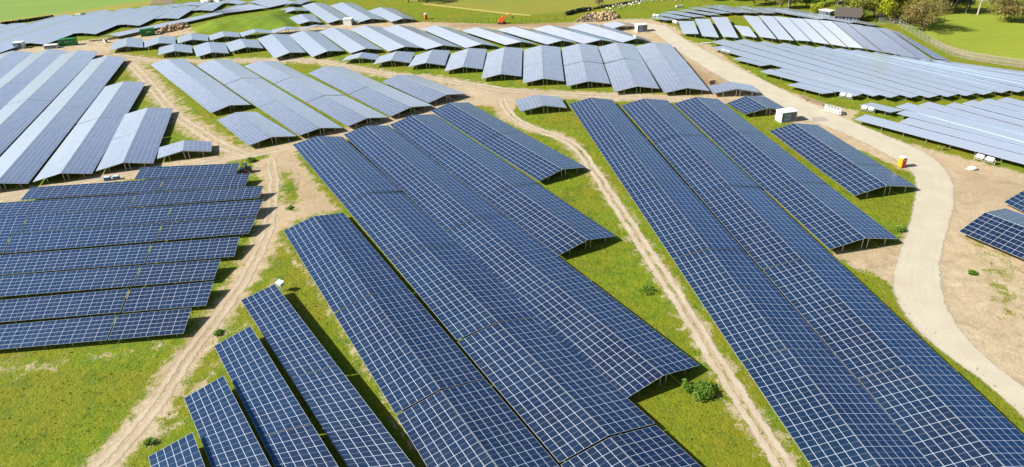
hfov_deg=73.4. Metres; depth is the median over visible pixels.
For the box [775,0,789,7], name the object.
tree
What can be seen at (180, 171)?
single slope solar table
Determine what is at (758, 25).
single slope solar table
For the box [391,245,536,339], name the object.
gabled solar table
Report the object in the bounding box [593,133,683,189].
gabled solar table
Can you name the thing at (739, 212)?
gabled solar table
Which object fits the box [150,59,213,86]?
gabled solar table
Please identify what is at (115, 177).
plastic crate
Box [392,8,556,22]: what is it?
wire fence
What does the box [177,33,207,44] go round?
gabled solar table
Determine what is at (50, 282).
single slope solar table
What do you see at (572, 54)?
gabled solar table
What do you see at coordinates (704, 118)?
gabled solar table
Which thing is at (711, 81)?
timber crate
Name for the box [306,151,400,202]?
gabled solar table
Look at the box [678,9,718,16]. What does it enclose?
single slope solar table
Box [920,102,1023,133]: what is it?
single slope solar table
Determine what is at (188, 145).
gabled solar table
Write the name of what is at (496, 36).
gabled solar table
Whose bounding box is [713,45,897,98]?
single slope solar table
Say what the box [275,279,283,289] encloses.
pole cabinet
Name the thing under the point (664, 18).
single slope solar table
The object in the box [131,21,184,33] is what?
gabled solar table
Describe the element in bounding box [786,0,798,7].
tree
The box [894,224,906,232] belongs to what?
bush
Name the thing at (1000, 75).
single slope solar table
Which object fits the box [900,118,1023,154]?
single slope solar table
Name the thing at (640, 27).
transformer cabin
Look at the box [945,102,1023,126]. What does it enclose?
single slope solar table
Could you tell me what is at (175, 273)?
single slope solar table
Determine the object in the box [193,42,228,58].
gabled solar table
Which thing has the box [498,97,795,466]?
dirt track
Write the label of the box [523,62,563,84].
gabled solar table
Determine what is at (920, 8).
tree
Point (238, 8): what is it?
gabled solar table
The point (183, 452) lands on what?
single slope solar table
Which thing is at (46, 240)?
single slope solar table
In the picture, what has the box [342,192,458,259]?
gabled solar table
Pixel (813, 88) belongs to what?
single slope solar table
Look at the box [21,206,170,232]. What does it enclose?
single slope solar table
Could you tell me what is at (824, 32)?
single slope solar table
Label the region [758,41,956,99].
single slope solar table
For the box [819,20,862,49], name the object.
single slope solar table
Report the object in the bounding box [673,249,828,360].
gabled solar table
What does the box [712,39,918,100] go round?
single slope solar table
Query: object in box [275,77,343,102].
gabled solar table
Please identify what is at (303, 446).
single slope solar table
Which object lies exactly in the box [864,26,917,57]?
single slope solar table
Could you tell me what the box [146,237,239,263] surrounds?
single slope solar table
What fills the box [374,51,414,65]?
gabled solar table
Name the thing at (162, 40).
gabled solar table
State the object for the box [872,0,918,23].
tree
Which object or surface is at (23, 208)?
single slope solar table
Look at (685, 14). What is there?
single slope solar table
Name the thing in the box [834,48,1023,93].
single slope solar table
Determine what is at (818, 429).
gabled solar table
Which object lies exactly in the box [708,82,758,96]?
gabled solar table
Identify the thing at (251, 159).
bush
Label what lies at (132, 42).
gabled solar table
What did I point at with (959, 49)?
wire fence
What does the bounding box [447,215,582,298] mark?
gabled solar table
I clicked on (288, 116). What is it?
gabled solar table
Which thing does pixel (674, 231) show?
gabled solar table
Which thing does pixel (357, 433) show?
single slope solar table
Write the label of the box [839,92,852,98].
inverter rack
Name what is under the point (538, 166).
gabled solar table
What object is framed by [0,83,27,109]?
gabled solar table
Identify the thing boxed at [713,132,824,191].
gabled solar table
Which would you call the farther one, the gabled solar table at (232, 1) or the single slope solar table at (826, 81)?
the gabled solar table at (232, 1)
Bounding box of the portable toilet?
[897,155,907,167]
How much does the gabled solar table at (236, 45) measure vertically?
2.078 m
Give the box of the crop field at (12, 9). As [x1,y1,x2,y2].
[0,0,151,20]
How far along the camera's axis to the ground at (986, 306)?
115.88 m
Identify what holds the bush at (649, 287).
on the ground at (986, 306)
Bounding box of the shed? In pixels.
[818,8,834,15]
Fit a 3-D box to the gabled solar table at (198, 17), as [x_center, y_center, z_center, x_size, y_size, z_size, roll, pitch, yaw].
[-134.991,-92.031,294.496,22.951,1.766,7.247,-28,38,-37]
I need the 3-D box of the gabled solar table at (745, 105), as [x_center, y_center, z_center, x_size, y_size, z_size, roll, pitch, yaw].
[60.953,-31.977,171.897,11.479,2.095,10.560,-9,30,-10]
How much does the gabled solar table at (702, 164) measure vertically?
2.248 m
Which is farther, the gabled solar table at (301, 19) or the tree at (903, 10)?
the gabled solar table at (301, 19)
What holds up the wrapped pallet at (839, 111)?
on the ground at (986, 306)
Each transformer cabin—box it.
[11,41,25,48]
[43,43,58,48]
[342,17,353,25]
[635,23,647,32]
[775,107,797,122]
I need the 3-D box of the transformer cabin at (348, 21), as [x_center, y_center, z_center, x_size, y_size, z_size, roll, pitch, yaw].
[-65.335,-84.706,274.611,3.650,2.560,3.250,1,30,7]
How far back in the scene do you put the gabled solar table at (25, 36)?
286.52 m
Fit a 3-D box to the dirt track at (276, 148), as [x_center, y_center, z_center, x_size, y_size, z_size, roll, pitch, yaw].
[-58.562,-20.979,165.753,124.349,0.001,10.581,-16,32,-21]
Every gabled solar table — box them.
[0,10,112,52]
[0,15,74,37]
[0,23,26,30]
[0,49,67,84]
[0,51,32,78]
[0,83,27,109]
[0,99,50,153]
[0,106,86,190]
[6,50,97,104]
[25,8,134,45]
[33,118,121,182]
[44,56,125,111]
[70,5,162,35]
[77,81,145,123]
[96,132,163,172]
[100,30,137,37]
[110,38,142,51]
[112,107,172,139]
[116,7,174,26]
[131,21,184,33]
[144,36,175,47]
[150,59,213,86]
[155,6,197,20]
[157,140,211,160]
[158,44,192,56]
[162,4,183,7]
[176,12,223,22]
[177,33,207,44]
[179,80,250,112]
[182,2,203,5]
[191,2,223,12]
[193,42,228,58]
[197,59,260,84]
[208,31,239,40]
[212,4,267,15]
[217,0,244,4]
[218,112,295,146]
[225,78,296,107]
[226,39,262,53]
[238,0,292,7]
[240,29,270,37]
[245,61,307,82]
[258,34,305,57]
[258,100,342,136]
[272,26,299,32]
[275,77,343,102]
[281,7,306,13]
[284,0,309,6]
[284,213,406,312]
[289,31,343,57]
[290,14,321,24]
[293,136,357,159]
[301,25,330,30]
[302,3,346,24]
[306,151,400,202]
[307,95,386,127]
[308,66,385,94]
[319,28,381,52]
[330,2,383,22]
[334,288,483,413]
[341,52,377,63]
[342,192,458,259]
[343,125,443,180]
[349,86,431,116]
[351,25,421,51]
[369,7,413,23]
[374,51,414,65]
[382,25,459,49]
[382,75,465,104]
[390,114,477,156]
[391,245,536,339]
[393,169,503,230]
[396,380,558,466]
[408,50,449,69]
[422,25,497,48]
[431,144,536,198]
[432,102,520,142]
[444,48,486,71]
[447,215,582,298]
[458,317,654,462]
[462,27,536,47]
[480,132,584,181]
[481,47,521,80]
[485,184,614,254]
[498,27,576,44]
[515,95,566,112]
[519,276,698,397]
[523,45,561,66]
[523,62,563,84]
[534,25,615,45]
[561,425,700,466]
[562,43,602,65]
[564,61,609,87]
[567,23,650,43]
[569,98,641,139]
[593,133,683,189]
[598,42,642,63]
[602,21,634,28]
[604,59,658,93]
[621,98,704,142]
[626,181,742,258]
[635,42,681,59]
[644,56,709,94]
[653,135,758,194]
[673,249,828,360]
[674,97,762,139]
[698,186,835,268]
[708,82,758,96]
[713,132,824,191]
[727,96,783,114]
[741,349,931,466]
[763,259,948,377]
[768,182,897,251]
[770,123,880,172]
[825,164,915,197]
[858,365,1023,466]
[959,208,1023,258]
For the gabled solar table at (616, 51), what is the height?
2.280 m
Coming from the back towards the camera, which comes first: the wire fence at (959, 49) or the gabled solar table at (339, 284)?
the wire fence at (959, 49)
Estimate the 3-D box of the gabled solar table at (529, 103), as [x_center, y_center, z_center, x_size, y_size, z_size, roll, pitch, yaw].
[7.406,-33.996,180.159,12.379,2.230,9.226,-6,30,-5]
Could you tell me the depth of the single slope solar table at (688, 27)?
240.69 m
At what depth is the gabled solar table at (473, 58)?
217.92 m
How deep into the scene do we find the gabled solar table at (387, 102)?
187.23 m
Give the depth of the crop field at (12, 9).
339.59 m
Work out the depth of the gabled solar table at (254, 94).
198.98 m
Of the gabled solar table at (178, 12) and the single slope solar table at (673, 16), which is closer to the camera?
the single slope solar table at (673, 16)
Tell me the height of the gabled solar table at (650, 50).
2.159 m
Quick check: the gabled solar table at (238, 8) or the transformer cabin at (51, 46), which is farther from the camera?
the gabled solar table at (238, 8)
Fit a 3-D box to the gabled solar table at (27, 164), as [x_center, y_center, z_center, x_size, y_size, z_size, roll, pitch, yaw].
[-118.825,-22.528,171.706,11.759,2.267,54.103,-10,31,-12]
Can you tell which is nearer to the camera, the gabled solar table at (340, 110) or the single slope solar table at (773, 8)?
the gabled solar table at (340, 110)
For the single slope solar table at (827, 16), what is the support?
on the ground at (986, 306)
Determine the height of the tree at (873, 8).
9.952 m
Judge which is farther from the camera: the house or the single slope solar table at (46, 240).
the house
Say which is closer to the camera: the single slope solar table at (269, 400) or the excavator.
the single slope solar table at (269, 400)
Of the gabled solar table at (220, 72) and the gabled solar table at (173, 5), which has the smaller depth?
the gabled solar table at (220, 72)
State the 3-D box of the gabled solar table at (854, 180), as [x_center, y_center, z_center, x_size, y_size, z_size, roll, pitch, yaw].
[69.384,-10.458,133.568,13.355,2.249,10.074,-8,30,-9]
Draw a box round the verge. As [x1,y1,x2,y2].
[0,1,151,22]
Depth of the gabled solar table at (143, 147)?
163.35 m
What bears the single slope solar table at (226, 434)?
on the ground at (986, 306)
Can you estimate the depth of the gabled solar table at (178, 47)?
246.58 m
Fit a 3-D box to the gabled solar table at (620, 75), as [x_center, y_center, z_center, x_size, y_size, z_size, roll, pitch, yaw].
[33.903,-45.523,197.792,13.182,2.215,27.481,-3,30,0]
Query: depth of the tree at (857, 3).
242.75 m
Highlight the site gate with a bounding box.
[875,16,888,21]
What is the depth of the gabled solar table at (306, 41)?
245.73 m
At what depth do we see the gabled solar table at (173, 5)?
320.71 m
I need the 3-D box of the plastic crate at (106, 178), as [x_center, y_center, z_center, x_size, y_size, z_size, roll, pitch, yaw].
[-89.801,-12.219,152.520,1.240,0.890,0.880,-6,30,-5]
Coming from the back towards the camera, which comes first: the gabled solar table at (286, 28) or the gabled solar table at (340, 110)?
the gabled solar table at (286, 28)
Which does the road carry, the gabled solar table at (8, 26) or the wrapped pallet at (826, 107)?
the wrapped pallet at (826, 107)
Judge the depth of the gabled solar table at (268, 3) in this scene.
312.33 m
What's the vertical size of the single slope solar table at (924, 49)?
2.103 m
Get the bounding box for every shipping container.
[57,37,77,46]
[139,27,155,36]
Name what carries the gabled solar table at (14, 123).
on the ground at (986, 306)
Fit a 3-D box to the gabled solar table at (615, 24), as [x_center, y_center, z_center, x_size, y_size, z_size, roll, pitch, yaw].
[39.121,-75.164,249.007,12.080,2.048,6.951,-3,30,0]
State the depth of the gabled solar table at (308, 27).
267.49 m
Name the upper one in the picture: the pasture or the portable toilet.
the pasture
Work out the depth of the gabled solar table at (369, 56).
226.69 m
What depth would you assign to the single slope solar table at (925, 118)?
154.03 m
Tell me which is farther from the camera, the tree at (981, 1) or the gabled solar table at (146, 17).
the gabled solar table at (146, 17)
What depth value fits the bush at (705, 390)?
85.94 m
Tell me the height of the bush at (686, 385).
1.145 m
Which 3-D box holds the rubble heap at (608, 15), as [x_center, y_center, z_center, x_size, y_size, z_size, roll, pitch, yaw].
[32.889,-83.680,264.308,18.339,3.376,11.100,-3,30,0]
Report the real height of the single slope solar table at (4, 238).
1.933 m
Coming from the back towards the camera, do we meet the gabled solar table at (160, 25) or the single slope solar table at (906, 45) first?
the gabled solar table at (160, 25)
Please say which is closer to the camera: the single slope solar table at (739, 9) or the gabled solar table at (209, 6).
the single slope solar table at (739, 9)
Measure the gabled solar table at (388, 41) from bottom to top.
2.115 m
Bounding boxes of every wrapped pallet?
[824,104,828,111]
[837,107,841,115]
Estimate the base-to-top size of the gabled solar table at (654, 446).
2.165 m
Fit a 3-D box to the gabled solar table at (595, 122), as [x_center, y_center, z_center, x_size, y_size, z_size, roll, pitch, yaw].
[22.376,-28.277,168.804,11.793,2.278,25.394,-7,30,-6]
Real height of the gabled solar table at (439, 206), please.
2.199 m
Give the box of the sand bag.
[965,166,977,170]
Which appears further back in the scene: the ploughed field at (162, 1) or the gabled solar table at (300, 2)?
the ploughed field at (162, 1)
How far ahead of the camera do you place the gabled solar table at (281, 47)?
244.84 m
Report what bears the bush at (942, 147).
on the ground at (986, 306)
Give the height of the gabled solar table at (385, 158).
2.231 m
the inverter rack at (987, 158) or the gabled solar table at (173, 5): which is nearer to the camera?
the inverter rack at (987, 158)
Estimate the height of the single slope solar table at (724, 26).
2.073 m
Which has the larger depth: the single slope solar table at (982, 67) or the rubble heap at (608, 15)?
the rubble heap at (608, 15)
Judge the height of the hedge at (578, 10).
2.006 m
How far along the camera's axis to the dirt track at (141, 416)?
101.56 m
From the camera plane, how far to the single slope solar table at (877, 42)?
217.05 m
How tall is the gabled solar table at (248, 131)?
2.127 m
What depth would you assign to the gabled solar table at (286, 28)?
266.52 m
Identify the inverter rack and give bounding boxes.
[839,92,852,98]
[860,105,874,112]
[974,154,995,164]
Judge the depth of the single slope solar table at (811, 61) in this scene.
193.93 m
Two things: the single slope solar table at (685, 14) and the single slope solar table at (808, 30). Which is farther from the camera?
the single slope solar table at (685, 14)
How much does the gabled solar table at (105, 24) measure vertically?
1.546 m
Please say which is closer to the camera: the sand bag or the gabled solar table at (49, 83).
the sand bag
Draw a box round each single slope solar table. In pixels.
[0,194,135,216]
[0,215,26,233]
[0,233,10,253]
[0,244,150,274]
[0,266,139,298]
[0,289,128,323]
[0,315,115,350]
[5,223,161,253]
[21,179,163,199]
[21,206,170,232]
[108,308,191,341]
[122,282,213,312]
[130,186,262,206]
[134,163,239,179]
[134,259,220,287]
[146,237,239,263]
[148,432,204,466]
[156,217,255,241]
[158,173,249,191]
[166,200,262,222]
[184,376,270,466]
[214,326,310,435]
[241,284,335,377]
[260,424,337,466]
[291,365,413,466]
[650,17,675,20]
[659,13,691,19]
[666,11,703,18]
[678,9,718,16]
[678,21,698,34]
[691,7,731,15]
[695,19,718,37]
[705,5,744,14]
[711,17,737,40]
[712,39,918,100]
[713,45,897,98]
[714,5,759,15]
[732,57,772,68]
[733,39,937,99]
[734,25,756,40]
[736,6,774,14]
[744,16,775,40]
[753,7,826,19]
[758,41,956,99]
[759,15,793,43]
[760,69,861,99]
[767,7,855,23]
[774,16,809,40]
[776,68,878,98]
[777,8,878,25]
[779,43,974,97]
[787,82,837,94]
[789,18,828,43]
[799,45,992,96]
[803,18,846,48]
[816,46,1007,95]
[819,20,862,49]
[833,21,880,51]
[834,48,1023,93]
[847,23,898,54]
[853,50,1023,87]
[854,114,1023,163]
[860,102,902,115]
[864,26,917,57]
[871,52,1023,83]
[877,27,931,60]
[889,29,948,60]
[890,55,1023,80]
[896,103,1023,145]
[897,110,1023,145]
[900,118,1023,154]
[907,57,1023,77]
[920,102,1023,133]
[922,59,1023,75]
[937,60,1023,73]
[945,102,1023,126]
[962,100,1023,119]
[981,98,1023,112]
[998,97,1023,106]
[1004,190,1023,211]
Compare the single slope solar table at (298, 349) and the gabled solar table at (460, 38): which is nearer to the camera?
the single slope solar table at (298, 349)
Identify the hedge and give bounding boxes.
[0,15,53,23]
[565,6,591,14]
[592,0,640,8]
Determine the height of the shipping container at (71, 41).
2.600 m
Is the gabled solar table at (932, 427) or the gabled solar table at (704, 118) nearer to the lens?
the gabled solar table at (932, 427)
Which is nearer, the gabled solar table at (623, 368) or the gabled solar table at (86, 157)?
the gabled solar table at (623, 368)
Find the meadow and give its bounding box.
[919,11,1023,60]
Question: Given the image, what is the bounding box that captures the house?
[834,4,862,22]
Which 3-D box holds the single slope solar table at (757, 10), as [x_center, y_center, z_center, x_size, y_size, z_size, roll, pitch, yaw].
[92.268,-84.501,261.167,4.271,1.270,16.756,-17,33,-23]
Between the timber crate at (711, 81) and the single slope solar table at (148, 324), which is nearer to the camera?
the single slope solar table at (148, 324)
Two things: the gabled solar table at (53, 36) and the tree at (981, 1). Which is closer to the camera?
the tree at (981, 1)
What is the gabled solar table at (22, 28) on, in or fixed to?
on the ground at (986, 306)
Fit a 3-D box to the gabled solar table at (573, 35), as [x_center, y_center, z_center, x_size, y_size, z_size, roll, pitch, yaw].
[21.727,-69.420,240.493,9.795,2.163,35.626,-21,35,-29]
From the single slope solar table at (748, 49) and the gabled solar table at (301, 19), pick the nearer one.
the single slope solar table at (748, 49)
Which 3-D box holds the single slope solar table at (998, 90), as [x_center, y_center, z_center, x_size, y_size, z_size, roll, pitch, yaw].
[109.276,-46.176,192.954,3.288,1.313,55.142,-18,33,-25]
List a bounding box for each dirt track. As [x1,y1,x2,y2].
[0,98,497,199]
[92,158,279,466]
[107,54,724,103]
[127,63,252,156]
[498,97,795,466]
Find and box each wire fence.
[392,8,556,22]
[898,21,1023,67]
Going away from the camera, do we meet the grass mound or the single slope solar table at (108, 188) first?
the single slope solar table at (108, 188)
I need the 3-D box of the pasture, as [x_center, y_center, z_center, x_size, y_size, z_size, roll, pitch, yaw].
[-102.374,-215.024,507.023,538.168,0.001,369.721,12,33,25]
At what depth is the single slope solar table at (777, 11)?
253.45 m
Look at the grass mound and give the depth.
279.31 m
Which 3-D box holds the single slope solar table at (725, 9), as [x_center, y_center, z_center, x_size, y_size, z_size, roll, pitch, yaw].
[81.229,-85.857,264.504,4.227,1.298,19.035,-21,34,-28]
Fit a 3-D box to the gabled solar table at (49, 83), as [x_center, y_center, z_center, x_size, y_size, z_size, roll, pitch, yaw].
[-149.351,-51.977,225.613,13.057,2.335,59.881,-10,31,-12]
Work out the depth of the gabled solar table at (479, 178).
144.61 m
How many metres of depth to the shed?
252.32 m
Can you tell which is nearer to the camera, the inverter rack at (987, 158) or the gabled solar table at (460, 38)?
the inverter rack at (987, 158)
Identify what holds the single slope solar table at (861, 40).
on the ground at (986, 306)
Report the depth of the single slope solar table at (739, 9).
262.32 m
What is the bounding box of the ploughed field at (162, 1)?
[152,0,172,3]
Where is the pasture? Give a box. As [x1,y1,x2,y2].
[404,0,632,14]
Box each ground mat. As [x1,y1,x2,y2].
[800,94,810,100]
[808,99,825,105]
[811,117,828,121]
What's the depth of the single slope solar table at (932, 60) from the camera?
188.11 m
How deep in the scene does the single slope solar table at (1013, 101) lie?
165.68 m
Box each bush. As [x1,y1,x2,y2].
[143,436,155,446]
[213,328,221,335]
[246,156,255,161]
[640,284,656,294]
[681,378,694,392]
[691,380,716,402]
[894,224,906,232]
[936,145,948,150]
[968,269,977,275]
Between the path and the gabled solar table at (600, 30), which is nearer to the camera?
the gabled solar table at (600, 30)
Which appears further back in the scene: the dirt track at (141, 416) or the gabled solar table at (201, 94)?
the gabled solar table at (201, 94)
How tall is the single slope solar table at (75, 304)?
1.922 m
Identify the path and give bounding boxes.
[423,3,529,15]
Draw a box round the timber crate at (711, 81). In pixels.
[708,79,716,85]
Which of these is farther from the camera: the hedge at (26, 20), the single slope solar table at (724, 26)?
the hedge at (26, 20)
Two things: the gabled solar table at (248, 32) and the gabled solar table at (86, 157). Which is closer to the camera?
the gabled solar table at (86, 157)
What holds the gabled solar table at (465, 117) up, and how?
on the ground at (986, 306)
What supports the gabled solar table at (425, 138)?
on the ground at (986, 306)
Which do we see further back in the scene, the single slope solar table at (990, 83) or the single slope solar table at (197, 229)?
the single slope solar table at (990, 83)
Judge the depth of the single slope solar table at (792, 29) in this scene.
232.19 m
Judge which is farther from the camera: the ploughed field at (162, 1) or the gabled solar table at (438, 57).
the ploughed field at (162, 1)
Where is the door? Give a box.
[901,159,906,167]
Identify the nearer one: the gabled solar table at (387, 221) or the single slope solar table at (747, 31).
the gabled solar table at (387, 221)
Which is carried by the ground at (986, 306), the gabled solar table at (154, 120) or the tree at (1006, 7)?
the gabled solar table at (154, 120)
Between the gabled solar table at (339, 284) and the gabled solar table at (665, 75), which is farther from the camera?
the gabled solar table at (665, 75)
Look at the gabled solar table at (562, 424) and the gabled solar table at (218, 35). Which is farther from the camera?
the gabled solar table at (218, 35)
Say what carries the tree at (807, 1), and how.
on the ground at (986, 306)
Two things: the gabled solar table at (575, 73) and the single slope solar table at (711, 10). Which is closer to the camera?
the gabled solar table at (575, 73)
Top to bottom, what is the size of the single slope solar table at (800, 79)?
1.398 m
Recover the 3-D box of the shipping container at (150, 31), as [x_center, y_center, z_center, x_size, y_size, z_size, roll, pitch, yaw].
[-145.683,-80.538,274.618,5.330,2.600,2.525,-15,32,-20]
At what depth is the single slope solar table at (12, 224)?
133.13 m
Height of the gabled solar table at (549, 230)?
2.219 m
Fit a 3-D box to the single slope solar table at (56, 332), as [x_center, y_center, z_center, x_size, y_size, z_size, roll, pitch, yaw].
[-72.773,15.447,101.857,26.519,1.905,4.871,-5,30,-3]
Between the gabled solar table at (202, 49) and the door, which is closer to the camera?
the door
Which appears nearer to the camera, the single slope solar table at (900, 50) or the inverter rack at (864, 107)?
the inverter rack at (864, 107)
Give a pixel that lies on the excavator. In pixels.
(501, 21)
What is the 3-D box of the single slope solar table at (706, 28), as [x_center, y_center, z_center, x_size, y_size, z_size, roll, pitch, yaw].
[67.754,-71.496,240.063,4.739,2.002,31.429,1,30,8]
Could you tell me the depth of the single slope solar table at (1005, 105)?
163.98 m
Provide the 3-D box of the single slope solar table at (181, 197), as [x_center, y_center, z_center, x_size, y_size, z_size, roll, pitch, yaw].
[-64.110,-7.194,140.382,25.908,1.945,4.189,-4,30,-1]
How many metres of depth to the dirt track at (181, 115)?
186.31 m
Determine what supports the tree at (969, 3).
on the ground at (986, 306)
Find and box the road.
[631,22,1023,417]
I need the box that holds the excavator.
[498,13,512,23]
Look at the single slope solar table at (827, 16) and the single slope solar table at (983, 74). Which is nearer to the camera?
the single slope solar table at (983, 74)
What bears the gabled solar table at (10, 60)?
on the ground at (986, 306)
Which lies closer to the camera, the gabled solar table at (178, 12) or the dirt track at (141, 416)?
the dirt track at (141, 416)
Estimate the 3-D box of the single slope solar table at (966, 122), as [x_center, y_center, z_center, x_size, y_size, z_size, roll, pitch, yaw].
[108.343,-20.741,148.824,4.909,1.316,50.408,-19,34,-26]
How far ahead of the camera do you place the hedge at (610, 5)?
283.05 m
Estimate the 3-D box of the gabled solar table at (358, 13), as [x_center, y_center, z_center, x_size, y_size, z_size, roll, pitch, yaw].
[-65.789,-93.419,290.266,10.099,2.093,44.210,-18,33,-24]
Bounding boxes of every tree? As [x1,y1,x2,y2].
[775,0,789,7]
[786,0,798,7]
[802,0,814,6]
[809,2,824,12]
[848,0,881,18]
[867,0,881,16]
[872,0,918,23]
[899,0,926,22]
[900,0,952,30]
[901,9,920,25]
[934,0,961,12]
[948,0,975,11]
[977,0,985,14]
[987,0,1023,21]
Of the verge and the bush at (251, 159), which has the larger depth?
the verge
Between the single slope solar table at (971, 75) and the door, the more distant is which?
the single slope solar table at (971, 75)
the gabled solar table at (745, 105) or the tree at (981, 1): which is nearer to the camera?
the gabled solar table at (745, 105)
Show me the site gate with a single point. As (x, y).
(882, 17)
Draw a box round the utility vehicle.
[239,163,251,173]
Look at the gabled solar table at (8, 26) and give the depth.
296.88 m
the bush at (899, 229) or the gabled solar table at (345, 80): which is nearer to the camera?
the bush at (899, 229)
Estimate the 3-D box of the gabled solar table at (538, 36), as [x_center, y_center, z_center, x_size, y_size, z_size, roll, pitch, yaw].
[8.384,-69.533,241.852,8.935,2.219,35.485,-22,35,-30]
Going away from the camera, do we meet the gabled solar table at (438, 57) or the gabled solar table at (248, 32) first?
the gabled solar table at (438, 57)
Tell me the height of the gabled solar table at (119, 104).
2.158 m
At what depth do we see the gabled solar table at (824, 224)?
121.09 m
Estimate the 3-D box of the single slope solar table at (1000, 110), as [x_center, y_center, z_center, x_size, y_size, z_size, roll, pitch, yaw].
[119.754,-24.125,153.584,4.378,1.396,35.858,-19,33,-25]
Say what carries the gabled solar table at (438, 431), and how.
on the ground at (986, 306)
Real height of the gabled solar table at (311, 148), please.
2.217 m
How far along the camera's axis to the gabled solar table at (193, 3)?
322.10 m
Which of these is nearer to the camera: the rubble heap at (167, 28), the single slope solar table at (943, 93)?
the single slope solar table at (943, 93)
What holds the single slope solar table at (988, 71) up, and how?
on the ground at (986, 306)
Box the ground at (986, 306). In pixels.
[0,0,1023,466]
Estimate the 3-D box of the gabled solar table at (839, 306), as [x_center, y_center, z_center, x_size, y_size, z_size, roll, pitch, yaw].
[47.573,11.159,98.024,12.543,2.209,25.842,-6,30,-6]
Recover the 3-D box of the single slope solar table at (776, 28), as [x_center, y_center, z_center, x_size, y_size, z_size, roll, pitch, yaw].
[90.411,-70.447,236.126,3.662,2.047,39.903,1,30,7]
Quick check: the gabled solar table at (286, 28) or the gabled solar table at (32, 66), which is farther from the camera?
the gabled solar table at (286, 28)
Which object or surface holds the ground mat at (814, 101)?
on the ground at (986, 306)
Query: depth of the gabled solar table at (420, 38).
245.49 m
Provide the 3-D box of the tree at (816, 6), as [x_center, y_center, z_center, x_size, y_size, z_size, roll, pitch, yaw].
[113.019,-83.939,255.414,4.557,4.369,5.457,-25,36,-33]
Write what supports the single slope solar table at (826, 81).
on the ground at (986, 306)
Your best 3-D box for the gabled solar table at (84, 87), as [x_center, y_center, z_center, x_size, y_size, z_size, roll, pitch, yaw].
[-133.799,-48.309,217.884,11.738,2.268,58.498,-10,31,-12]
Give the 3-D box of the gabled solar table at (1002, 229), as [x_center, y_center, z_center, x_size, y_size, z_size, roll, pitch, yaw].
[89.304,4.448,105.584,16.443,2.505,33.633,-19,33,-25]
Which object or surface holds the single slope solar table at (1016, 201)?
on the ground at (986, 306)
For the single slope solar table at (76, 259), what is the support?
on the ground at (986, 306)
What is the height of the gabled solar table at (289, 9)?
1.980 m
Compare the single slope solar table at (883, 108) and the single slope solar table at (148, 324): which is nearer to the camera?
the single slope solar table at (148, 324)
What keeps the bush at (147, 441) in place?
on the ground at (986, 306)
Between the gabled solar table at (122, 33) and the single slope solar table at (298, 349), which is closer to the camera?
the single slope solar table at (298, 349)
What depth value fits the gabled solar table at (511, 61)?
212.74 m
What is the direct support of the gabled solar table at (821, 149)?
on the ground at (986, 306)
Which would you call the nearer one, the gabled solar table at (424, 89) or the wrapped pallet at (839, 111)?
the wrapped pallet at (839, 111)
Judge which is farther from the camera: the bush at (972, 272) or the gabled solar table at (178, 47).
the gabled solar table at (178, 47)
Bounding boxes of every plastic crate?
[103,176,110,180]
[112,175,119,179]
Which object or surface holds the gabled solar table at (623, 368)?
on the ground at (986, 306)
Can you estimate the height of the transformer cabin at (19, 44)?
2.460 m
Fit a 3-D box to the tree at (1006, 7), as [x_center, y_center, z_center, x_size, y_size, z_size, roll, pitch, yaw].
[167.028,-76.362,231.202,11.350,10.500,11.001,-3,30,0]
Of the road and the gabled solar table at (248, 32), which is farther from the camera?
the gabled solar table at (248, 32)
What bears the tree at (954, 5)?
on the ground at (986, 306)
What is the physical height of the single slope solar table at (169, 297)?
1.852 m
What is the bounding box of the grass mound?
[189,10,297,32]
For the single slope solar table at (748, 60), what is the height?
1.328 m
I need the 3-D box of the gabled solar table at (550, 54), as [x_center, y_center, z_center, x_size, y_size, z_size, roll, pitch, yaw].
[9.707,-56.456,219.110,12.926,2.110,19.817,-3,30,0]
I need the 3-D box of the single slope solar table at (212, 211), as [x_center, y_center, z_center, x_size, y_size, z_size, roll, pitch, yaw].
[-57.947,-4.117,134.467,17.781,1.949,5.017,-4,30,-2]
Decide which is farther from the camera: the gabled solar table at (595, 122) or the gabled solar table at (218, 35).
the gabled solar table at (218, 35)
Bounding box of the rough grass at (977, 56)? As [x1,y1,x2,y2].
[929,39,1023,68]
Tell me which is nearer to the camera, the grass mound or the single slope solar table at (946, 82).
the single slope solar table at (946, 82)
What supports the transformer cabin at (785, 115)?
on the ground at (986, 306)
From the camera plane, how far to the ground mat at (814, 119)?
164.71 m
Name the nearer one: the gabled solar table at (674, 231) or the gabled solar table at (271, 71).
the gabled solar table at (674, 231)
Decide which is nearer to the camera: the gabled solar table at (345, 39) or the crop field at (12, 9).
the gabled solar table at (345, 39)
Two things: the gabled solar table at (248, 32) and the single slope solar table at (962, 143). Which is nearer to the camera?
the single slope solar table at (962, 143)
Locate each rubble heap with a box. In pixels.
[155,21,189,33]
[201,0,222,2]
[575,10,619,21]
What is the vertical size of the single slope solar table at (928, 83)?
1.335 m
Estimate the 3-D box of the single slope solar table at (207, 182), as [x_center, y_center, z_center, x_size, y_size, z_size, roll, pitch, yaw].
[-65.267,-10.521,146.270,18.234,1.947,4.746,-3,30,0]
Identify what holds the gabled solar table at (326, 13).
on the ground at (986, 306)
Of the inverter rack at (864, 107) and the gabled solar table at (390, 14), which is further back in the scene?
the gabled solar table at (390, 14)

